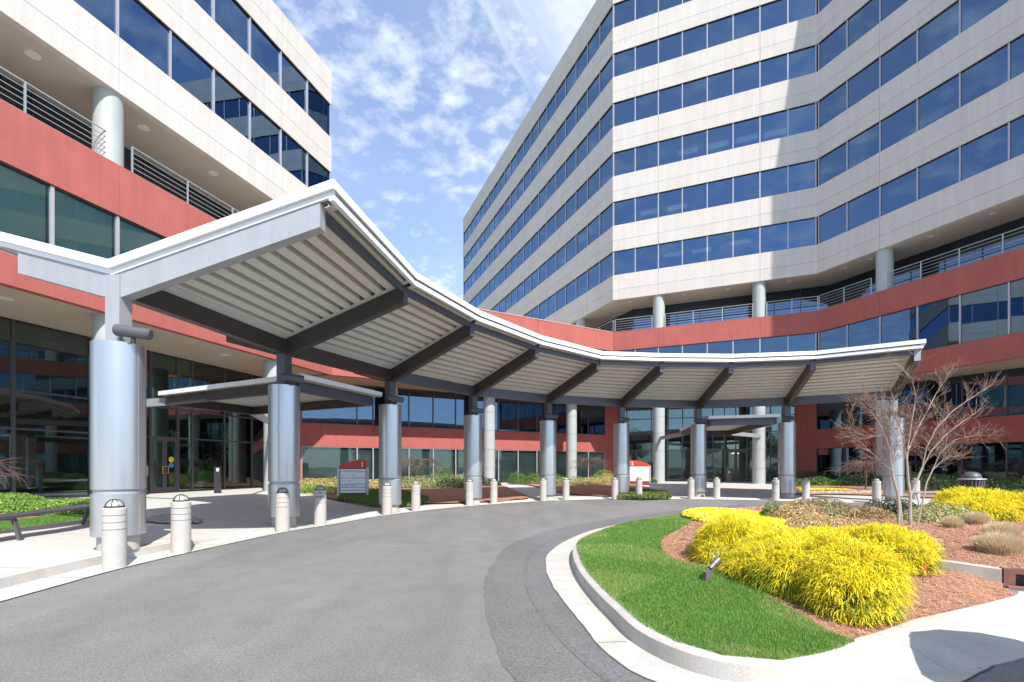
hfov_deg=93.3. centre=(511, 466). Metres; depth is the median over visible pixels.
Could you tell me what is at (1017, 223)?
terrace window
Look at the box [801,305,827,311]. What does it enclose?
terrace window
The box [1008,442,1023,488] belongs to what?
window pane
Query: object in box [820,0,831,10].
window pane
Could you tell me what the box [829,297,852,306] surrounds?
terrace window
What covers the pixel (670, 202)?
window pane
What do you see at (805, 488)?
light bollard
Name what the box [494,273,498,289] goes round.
window pane
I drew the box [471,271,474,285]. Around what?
window pane
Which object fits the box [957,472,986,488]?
litter bin
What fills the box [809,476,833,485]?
bed shrub
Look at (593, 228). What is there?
window pane
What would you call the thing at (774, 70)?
window pane
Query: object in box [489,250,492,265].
window pane
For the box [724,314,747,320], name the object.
terrace window
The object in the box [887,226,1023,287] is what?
balcony railing
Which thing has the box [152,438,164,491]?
door
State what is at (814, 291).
terrace window
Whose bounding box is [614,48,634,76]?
window pane
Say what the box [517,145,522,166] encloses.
window pane
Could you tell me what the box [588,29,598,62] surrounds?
window pane
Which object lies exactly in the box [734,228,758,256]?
window pane
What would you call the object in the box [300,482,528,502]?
shrub bed
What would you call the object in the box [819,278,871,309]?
balcony railing
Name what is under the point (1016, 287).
window pane
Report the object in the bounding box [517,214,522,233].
window pane
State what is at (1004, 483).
bed shrub
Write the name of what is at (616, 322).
terrace window
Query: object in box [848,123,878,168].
window pane
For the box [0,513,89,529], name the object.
grass strip
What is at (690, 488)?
light bollard
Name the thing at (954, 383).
window pane
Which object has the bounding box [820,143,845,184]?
window pane
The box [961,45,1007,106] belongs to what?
window pane
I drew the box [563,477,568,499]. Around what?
light bollard
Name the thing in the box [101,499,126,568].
light bollard
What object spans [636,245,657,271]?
window pane
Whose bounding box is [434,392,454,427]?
window pane
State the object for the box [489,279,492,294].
window pane
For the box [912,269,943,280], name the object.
terrace window
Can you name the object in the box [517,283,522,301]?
window pane
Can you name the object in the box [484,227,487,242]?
window pane
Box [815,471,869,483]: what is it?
bed shrub
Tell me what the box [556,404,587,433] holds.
window pane
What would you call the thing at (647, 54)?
window pane
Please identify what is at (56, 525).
bed edging
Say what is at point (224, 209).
terrace window
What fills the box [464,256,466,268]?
window pane
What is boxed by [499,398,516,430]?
window pane
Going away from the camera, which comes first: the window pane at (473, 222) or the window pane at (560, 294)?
the window pane at (560, 294)
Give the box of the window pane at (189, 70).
[172,33,211,109]
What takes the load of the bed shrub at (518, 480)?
on the shrub bed at (602, 490)
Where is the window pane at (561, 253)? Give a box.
[557,246,564,269]
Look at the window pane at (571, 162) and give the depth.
45.53 m
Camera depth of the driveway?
5.44 m
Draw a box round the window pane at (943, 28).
[919,1,958,60]
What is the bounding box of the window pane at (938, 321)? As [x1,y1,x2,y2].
[919,296,958,349]
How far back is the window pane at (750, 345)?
35.41 m
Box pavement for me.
[0,481,933,601]
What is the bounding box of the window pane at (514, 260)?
[511,254,516,273]
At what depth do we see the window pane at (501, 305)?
62.35 m
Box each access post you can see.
[214,467,220,492]
[726,467,730,482]
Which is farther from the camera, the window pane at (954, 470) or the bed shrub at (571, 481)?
the bed shrub at (571, 481)
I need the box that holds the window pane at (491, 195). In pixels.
[489,191,492,207]
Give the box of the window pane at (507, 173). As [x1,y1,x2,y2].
[505,165,509,183]
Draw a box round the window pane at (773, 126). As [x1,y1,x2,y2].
[761,111,786,141]
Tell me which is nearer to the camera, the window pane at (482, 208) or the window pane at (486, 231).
the window pane at (486, 231)
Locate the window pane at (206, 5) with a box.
[194,0,211,17]
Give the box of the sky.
[273,0,595,299]
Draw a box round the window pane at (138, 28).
[119,0,168,75]
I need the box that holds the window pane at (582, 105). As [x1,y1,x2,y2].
[577,92,586,122]
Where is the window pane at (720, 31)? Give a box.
[708,16,732,47]
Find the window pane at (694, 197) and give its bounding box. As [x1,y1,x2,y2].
[683,184,706,211]
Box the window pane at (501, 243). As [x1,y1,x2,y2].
[499,236,503,254]
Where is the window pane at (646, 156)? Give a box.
[636,143,657,170]
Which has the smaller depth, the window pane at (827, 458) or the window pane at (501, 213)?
the window pane at (827, 458)
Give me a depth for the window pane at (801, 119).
34.07 m
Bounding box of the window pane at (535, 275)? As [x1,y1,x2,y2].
[531,269,537,289]
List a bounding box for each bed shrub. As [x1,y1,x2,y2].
[299,478,329,488]
[300,484,331,492]
[304,476,336,488]
[312,485,336,493]
[369,479,378,488]
[401,475,434,487]
[410,474,449,487]
[428,478,463,487]
[431,464,454,483]
[448,473,464,486]
[482,477,501,485]
[507,472,529,483]
[524,472,539,483]
[556,474,564,483]
[556,476,598,485]
[570,477,610,485]
[592,469,612,482]
[592,473,613,484]
[651,477,657,482]
[795,470,837,483]
[796,478,812,486]
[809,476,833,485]
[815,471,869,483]
[826,479,854,485]
[832,473,881,486]
[881,473,953,490]
[905,473,958,493]
[934,478,1017,494]
[985,476,1023,492]
[1005,478,1023,493]
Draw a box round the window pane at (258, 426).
[253,419,263,442]
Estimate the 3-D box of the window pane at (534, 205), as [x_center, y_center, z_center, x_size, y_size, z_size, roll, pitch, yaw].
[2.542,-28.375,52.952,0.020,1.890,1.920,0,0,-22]
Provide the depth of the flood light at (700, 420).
24.15 m
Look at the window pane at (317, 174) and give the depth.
27.45 m
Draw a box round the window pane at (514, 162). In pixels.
[511,154,516,175]
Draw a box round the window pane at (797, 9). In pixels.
[788,0,814,22]
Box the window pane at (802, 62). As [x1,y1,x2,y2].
[788,46,814,78]
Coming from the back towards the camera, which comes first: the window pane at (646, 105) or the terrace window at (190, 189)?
the window pane at (646, 105)
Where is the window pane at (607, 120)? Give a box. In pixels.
[601,106,612,139]
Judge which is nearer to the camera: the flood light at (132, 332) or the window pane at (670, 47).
the flood light at (132, 332)
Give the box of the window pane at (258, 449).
[253,443,263,486]
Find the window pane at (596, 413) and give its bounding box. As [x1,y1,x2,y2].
[589,405,603,433]
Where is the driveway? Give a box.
[0,499,1023,681]
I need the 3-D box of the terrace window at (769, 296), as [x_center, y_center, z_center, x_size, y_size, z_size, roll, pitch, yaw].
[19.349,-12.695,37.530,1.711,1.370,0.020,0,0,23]
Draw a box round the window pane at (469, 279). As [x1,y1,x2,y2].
[468,276,470,289]
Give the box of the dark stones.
[146,514,202,523]
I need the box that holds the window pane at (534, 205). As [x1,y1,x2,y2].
[531,196,537,217]
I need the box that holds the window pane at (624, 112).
[614,98,634,125]
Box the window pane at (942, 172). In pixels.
[919,148,958,198]
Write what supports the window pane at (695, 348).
in the office tower
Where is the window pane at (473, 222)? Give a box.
[471,218,474,233]
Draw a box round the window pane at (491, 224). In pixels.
[489,220,492,236]
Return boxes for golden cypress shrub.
[684,511,779,567]
[715,525,869,585]
[733,528,923,627]
[801,521,947,575]
[924,486,1023,522]
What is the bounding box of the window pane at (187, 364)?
[183,360,190,386]
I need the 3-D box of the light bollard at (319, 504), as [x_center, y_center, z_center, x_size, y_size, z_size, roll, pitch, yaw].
[-5.194,1.052,13.095,0.316,1.073,0.317,0,0,0]
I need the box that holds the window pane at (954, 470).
[924,444,960,484]
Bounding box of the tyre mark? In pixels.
[523,533,611,680]
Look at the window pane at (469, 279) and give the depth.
75.03 m
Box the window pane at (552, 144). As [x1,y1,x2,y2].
[548,134,555,160]
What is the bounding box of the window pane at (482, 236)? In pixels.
[480,232,483,247]
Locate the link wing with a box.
[300,308,617,484]
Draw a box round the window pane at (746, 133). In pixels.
[734,118,758,147]
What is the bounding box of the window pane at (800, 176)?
[788,161,814,191]
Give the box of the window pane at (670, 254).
[659,241,681,267]
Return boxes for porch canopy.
[146,373,381,423]
[660,414,780,439]
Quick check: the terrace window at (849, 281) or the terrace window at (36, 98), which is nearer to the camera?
the terrace window at (36, 98)
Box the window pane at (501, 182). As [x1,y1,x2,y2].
[499,174,503,192]
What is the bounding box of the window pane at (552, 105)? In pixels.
[548,94,555,121]
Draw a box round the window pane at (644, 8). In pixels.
[636,0,657,19]
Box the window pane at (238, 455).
[226,442,250,487]
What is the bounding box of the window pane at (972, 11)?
[961,0,1007,32]
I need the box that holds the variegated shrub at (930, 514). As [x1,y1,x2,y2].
[894,502,977,523]
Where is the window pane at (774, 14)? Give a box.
[761,0,786,30]
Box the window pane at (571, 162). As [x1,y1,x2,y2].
[566,150,575,178]
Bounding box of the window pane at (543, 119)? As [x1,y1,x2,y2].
[539,108,546,134]
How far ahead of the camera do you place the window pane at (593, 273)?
41.96 m
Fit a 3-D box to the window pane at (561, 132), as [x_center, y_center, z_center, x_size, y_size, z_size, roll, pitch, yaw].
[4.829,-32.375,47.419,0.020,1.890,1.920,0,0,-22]
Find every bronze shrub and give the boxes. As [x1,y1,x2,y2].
[766,501,829,520]
[777,497,853,518]
[784,514,873,528]
[836,505,895,519]
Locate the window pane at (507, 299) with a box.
[505,294,509,311]
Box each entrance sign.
[337,459,368,496]
[629,460,650,484]
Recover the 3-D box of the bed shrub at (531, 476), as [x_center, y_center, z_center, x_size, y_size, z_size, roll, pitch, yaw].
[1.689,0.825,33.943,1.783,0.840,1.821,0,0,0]
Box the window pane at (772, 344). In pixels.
[761,336,786,352]
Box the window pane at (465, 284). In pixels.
[464,281,466,293]
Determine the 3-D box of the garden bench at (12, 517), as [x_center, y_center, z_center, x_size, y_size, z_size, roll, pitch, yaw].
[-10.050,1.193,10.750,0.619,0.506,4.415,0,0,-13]
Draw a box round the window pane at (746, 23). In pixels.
[734,7,758,39]
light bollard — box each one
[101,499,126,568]
[171,494,190,553]
[275,487,289,531]
[314,485,325,525]
[382,482,391,514]
[411,481,419,510]
[466,479,472,505]
[490,478,496,503]
[540,478,546,500]
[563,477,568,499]
[611,477,617,498]
[636,477,641,498]
[687,477,693,498]
[713,477,719,498]
[772,477,778,500]
[802,477,809,499]
[872,478,880,501]
[911,477,919,499]
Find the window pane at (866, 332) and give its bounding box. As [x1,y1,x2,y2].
[848,317,878,346]
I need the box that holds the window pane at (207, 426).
[194,412,222,439]
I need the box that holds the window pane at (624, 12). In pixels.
[614,0,634,26]
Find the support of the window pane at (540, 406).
in the link wing
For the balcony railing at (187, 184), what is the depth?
19.71 m
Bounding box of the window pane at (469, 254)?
[468,250,470,263]
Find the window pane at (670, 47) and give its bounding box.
[659,33,681,62]
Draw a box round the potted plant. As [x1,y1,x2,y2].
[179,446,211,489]
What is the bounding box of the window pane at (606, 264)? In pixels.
[601,253,612,282]
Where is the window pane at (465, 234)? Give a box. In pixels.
[464,230,466,243]
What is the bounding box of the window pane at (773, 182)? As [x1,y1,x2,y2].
[761,167,786,196]
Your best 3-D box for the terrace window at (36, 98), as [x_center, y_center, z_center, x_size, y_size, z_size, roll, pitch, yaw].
[-16.864,-12.015,18.228,0.020,2.730,1.900,0,0,17]
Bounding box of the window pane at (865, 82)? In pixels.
[848,59,878,107]
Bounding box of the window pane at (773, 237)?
[761,223,786,252]
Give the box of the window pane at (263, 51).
[251,20,279,85]
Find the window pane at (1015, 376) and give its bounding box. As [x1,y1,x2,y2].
[1008,367,1023,414]
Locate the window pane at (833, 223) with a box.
[820,204,845,242]
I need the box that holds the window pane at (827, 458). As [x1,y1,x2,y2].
[818,448,843,481]
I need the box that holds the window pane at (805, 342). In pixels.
[788,333,814,351]
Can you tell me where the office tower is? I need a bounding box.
[463,0,1023,488]
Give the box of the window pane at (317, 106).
[308,83,327,133]
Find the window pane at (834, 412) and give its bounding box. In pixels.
[818,402,843,428]
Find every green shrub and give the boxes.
[0,492,52,513]
[15,497,89,515]
[759,500,786,516]
[861,497,923,514]
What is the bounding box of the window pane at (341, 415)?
[302,407,355,423]
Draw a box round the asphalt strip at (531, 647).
[483,504,746,681]
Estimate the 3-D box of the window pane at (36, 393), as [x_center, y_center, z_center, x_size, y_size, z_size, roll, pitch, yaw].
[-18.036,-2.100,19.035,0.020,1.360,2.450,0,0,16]
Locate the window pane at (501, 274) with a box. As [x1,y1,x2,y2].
[499,268,503,285]
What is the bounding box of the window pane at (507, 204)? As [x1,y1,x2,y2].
[505,197,509,215]
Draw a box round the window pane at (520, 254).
[517,248,522,267]
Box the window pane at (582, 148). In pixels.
[577,137,586,166]
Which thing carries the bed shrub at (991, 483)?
on the shrub bed at (858, 488)
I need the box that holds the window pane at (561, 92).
[557,81,564,108]
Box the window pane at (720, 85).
[708,70,732,100]
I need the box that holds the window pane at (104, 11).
[74,0,115,33]
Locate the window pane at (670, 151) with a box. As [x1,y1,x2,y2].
[659,137,681,165]
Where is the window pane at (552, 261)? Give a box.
[548,254,555,276]
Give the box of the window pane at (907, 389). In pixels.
[898,382,921,422]
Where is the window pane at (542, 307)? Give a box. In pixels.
[539,300,546,319]
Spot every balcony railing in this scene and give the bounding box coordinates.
[0,66,105,154]
[131,146,238,217]
[596,320,613,331]
[615,315,651,331]
[665,303,752,326]
[766,296,817,315]
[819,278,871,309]
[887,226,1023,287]
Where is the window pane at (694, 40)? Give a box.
[683,24,706,55]
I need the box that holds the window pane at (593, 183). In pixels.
[588,169,598,199]
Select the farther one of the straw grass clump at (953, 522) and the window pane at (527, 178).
the window pane at (527, 178)
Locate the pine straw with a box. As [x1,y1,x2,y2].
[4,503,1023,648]
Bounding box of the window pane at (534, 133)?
[531,122,537,144]
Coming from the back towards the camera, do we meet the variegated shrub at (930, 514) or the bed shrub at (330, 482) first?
the bed shrub at (330, 482)
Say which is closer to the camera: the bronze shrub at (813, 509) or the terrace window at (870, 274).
the bronze shrub at (813, 509)
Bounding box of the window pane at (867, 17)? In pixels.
[848,0,878,46]
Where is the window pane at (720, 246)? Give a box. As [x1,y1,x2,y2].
[708,232,732,260]
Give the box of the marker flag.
[922,563,929,583]
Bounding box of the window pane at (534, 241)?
[531,233,537,254]
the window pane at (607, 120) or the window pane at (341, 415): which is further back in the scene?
the window pane at (607, 120)
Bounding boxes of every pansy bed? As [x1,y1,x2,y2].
[682,507,802,529]
[796,488,854,490]
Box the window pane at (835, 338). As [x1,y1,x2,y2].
[820,326,845,349]
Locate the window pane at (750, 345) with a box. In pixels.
[734,339,758,353]
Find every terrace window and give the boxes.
[0,73,31,115]
[34,94,91,148]
[124,147,142,177]
[145,159,185,201]
[189,186,221,219]
[223,207,234,217]
[599,322,608,330]
[610,316,619,331]
[621,310,632,330]
[634,307,652,324]
[634,324,652,329]
[665,304,676,321]
[666,321,676,326]
[678,301,699,319]
[678,319,699,324]
[701,298,723,317]
[701,316,723,322]
[724,295,747,314]
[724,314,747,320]
[749,292,773,312]
[749,311,773,317]
[775,289,799,309]
[775,308,799,314]
[801,286,827,306]
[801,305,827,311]
[829,277,852,302]
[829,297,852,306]
[854,269,875,294]
[854,290,875,298]
[894,257,909,282]
[894,279,909,286]
[912,245,943,276]
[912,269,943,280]
[945,232,981,266]
[945,257,981,270]
[983,217,1023,254]
[983,244,1023,258]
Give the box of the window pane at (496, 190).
[494,181,498,199]
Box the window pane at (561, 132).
[557,122,564,148]
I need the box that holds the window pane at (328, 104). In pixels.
[328,104,328,134]
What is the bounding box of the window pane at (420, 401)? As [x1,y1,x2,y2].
[410,390,431,427]
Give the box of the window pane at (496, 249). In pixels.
[494,242,498,259]
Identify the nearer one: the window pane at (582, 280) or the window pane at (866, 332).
the window pane at (866, 332)
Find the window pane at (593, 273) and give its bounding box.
[588,263,598,290]
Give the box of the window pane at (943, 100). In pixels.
[919,75,958,129]
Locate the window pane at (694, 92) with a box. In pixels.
[683,77,706,107]
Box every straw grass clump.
[940,515,965,528]
[965,510,992,525]
[969,530,1023,555]
[979,520,1023,536]
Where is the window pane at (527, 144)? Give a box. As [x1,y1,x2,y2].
[524,133,530,156]
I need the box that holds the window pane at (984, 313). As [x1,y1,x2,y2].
[961,283,1007,342]
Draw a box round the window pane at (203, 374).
[194,363,222,413]
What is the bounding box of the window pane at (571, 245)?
[566,236,575,262]
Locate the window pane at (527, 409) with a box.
[519,400,535,431]
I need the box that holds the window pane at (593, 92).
[588,76,598,108]
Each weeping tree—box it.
[0,448,34,484]
[402,453,454,484]
[565,452,612,479]
[823,457,881,488]
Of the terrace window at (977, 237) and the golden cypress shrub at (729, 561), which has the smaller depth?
the golden cypress shrub at (729, 561)
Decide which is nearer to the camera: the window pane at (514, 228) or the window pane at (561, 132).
the window pane at (561, 132)
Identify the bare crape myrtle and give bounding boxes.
[829,348,1012,524]
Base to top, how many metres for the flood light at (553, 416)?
0.307 m
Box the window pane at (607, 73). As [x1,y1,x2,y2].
[601,56,612,91]
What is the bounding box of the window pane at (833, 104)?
[820,83,845,126]
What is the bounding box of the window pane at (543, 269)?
[539,262,546,284]
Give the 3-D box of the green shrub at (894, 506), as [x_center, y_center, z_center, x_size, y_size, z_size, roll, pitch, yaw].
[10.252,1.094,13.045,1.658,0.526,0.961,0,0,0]
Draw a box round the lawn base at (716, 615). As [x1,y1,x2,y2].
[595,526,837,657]
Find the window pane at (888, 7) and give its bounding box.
[881,0,907,20]
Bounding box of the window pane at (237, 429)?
[226,416,250,441]
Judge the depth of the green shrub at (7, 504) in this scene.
12.96 m
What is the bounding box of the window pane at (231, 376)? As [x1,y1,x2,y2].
[226,370,250,417]
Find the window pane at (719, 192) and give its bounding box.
[708,178,732,207]
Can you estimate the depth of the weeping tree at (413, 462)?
29.90 m
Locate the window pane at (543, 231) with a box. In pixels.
[539,223,546,246]
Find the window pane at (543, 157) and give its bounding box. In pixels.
[539,146,546,171]
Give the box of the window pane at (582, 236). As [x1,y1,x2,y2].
[577,227,586,253]
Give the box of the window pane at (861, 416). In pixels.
[845,401,872,426]
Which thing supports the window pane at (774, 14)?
in the office tower
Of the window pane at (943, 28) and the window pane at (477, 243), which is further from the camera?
the window pane at (477, 243)
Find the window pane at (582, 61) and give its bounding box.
[577,47,586,78]
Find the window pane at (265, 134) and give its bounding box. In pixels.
[251,104,279,163]
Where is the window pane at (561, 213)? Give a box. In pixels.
[557,205,564,229]
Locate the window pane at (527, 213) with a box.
[524,204,530,226]
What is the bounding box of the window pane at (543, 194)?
[539,185,546,209]
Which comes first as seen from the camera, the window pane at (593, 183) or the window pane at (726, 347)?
the window pane at (726, 347)
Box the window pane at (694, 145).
[683,130,706,159]
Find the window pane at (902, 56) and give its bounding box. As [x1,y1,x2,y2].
[881,32,915,85]
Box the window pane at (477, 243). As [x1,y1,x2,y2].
[475,239,478,254]
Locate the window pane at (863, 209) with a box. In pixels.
[848,188,878,229]
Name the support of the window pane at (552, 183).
in the office tower
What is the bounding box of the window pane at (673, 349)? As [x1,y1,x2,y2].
[659,346,681,352]
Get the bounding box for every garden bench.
[0,504,89,540]
[904,491,941,504]
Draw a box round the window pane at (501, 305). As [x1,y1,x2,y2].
[499,299,503,312]
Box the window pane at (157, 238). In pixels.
[152,233,163,241]
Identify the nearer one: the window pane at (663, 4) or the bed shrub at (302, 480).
the bed shrub at (302, 480)
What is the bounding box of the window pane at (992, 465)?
[963,443,1005,486]
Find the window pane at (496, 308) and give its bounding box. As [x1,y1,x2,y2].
[494,303,498,311]
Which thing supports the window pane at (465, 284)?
in the office tower
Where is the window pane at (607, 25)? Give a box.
[601,7,612,43]
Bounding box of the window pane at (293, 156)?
[282,131,305,184]
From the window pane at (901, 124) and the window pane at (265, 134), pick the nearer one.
the window pane at (265, 134)
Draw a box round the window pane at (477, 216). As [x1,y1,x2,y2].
[475,212,478,226]
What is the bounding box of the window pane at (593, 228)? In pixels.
[588,216,598,244]
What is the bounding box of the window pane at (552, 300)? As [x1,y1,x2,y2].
[548,294,555,315]
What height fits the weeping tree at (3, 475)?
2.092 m
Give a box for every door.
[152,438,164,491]
[165,438,176,490]
[725,450,734,480]
[736,450,746,480]
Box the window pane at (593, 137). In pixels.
[588,122,598,153]
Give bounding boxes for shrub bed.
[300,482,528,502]
[512,481,672,495]
[796,483,1013,496]
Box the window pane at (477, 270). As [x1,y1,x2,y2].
[475,266,478,281]
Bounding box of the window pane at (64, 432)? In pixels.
[64,432,88,494]
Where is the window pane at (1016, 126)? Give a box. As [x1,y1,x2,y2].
[1010,116,1023,158]
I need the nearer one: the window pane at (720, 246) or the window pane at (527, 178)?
the window pane at (720, 246)
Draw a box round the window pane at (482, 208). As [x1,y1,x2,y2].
[480,204,483,220]
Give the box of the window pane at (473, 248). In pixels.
[471,245,474,259]
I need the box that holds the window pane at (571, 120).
[566,107,575,136]
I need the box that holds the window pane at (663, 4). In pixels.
[659,0,681,11]
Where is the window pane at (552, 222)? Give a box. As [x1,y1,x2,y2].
[548,214,555,237]
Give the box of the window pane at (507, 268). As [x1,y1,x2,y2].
[505,262,509,279]
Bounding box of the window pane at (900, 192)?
[881,169,915,215]
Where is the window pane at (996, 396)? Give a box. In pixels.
[963,370,1005,417]
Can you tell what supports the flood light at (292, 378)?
attached to the entrance canopy at (324, 273)
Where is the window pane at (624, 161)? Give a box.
[614,148,634,175]
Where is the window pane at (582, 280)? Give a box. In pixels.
[577,272,586,297]
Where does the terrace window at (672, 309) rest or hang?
in the office tower
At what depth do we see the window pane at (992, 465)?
27.67 m
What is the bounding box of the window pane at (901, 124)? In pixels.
[881,101,915,150]
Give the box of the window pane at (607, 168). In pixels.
[601,155,612,186]
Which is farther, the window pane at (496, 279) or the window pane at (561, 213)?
the window pane at (496, 279)
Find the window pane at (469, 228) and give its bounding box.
[468,224,470,237]
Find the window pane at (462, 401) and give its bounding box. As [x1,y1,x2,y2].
[456,394,497,429]
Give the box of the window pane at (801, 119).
[788,104,814,135]
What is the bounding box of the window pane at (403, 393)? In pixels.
[374,387,407,426]
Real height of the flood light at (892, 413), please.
0.307 m
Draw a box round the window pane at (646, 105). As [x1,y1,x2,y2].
[636,92,657,120]
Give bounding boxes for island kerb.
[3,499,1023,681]
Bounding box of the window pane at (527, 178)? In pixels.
[524,168,530,191]
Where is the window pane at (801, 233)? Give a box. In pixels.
[788,218,814,248]
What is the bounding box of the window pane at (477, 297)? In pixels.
[475,294,478,307]
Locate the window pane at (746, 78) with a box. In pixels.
[734,62,758,93]
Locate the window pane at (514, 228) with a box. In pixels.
[511,221,516,240]
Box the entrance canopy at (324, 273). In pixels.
[0,179,925,550]
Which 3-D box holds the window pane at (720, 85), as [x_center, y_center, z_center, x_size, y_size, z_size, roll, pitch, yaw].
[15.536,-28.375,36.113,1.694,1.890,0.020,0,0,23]
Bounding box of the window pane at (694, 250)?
[683,237,706,264]
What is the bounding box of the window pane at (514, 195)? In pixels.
[511,187,516,207]
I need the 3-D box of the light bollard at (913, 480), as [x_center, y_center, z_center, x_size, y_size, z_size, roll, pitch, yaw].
[18.388,1.052,22.032,0.316,1.073,0.314,0,0,0]
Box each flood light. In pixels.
[112,324,153,343]
[281,373,303,384]
[387,395,403,403]
[470,407,483,414]
[546,414,557,419]
[618,417,629,422]
[694,418,705,423]
[782,416,794,421]
[887,411,901,417]
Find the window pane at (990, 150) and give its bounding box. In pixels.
[961,124,1007,180]
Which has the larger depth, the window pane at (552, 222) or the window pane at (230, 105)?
the window pane at (552, 222)
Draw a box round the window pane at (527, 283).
[524,276,530,296]
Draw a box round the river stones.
[795,490,881,493]
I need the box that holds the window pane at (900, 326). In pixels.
[881,307,915,349]
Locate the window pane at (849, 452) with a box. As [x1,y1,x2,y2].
[845,447,872,483]
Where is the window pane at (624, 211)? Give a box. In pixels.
[614,199,634,225]
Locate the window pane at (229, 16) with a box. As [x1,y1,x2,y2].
[215,0,248,54]
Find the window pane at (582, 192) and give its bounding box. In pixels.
[577,182,586,210]
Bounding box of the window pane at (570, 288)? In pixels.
[566,279,575,304]
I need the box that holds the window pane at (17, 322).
[17,322,88,397]
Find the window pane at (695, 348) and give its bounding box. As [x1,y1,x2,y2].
[683,343,706,353]
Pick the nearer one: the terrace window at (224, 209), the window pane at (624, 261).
the terrace window at (224, 209)
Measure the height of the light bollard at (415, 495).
1.073 m
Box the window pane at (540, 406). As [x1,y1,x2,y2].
[537,402,554,431]
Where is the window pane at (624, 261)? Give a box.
[614,249,634,274]
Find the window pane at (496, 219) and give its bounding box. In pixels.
[494,212,498,229]
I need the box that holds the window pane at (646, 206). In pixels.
[636,194,657,220]
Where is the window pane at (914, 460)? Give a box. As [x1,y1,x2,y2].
[904,446,921,483]
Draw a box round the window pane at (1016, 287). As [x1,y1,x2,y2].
[1010,279,1023,332]
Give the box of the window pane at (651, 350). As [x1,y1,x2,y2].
[636,348,657,352]
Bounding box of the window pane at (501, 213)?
[499,205,503,223]
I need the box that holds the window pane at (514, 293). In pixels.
[511,288,516,306]
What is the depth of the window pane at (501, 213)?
62.35 m
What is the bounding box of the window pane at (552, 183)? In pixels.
[548,174,555,199]
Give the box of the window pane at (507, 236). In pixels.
[505,229,509,247]
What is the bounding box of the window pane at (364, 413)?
[358,386,371,424]
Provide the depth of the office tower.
34.88 m
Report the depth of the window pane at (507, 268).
60.43 m
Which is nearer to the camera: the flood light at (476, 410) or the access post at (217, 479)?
the flood light at (476, 410)
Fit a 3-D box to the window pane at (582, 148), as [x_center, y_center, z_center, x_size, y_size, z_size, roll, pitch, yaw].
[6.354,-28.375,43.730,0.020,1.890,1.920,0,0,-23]
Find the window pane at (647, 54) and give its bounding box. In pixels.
[636,40,657,69]
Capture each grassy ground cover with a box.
[337,488,428,506]
[617,488,671,498]
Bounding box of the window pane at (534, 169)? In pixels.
[531,159,537,182]
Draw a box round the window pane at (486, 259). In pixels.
[484,256,487,271]
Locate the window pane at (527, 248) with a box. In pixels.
[524,240,530,261]
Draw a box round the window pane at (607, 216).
[601,204,612,234]
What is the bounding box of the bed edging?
[0,519,89,533]
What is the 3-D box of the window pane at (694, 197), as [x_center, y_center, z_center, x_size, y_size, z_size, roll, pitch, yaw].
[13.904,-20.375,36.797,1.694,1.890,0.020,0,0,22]
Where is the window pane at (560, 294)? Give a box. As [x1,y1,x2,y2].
[557,287,564,309]
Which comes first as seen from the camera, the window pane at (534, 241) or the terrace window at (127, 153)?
the terrace window at (127, 153)
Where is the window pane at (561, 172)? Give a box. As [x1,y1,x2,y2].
[557,163,564,188]
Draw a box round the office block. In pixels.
[0,0,330,499]
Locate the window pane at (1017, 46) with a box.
[1011,35,1023,78]
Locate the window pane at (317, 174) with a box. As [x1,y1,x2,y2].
[308,155,327,186]
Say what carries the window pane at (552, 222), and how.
in the office tower
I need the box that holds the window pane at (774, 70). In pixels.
[761,54,786,86]
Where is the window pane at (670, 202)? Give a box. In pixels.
[659,189,681,216]
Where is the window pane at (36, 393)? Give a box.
[36,393,88,431]
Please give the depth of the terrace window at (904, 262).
31.30 m
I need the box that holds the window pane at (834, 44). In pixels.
[820,22,845,68]
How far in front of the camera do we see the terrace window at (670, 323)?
40.09 m
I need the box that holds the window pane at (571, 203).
[566,193,575,220]
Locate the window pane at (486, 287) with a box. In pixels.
[484,284,487,299]
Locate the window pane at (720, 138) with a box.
[708,124,731,153]
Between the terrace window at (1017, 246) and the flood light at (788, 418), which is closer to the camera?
the flood light at (788, 418)
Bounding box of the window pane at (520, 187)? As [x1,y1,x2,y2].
[517,179,522,200]
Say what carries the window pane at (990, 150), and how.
in the office tower
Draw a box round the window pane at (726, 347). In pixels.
[708,341,732,353]
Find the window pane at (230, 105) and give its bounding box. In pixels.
[215,72,248,139]
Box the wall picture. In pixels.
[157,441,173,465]
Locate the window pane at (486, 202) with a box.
[484,198,487,214]
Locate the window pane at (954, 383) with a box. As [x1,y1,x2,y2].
[924,376,960,420]
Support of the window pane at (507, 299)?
in the office tower
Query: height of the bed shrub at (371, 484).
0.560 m
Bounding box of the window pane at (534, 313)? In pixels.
[531,306,537,318]
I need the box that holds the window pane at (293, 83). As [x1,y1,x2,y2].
[282,54,305,111]
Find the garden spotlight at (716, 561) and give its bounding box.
[703,557,721,580]
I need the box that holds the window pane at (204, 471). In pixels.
[196,440,222,489]
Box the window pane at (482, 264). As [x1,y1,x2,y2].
[480,260,483,275]
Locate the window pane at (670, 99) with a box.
[659,85,681,113]
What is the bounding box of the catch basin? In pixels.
[927,558,1023,589]
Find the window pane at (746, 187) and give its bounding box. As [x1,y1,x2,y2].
[734,173,758,202]
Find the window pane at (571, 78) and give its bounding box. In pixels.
[566,64,575,94]
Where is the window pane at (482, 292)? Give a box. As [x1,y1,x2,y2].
[480,288,483,303]

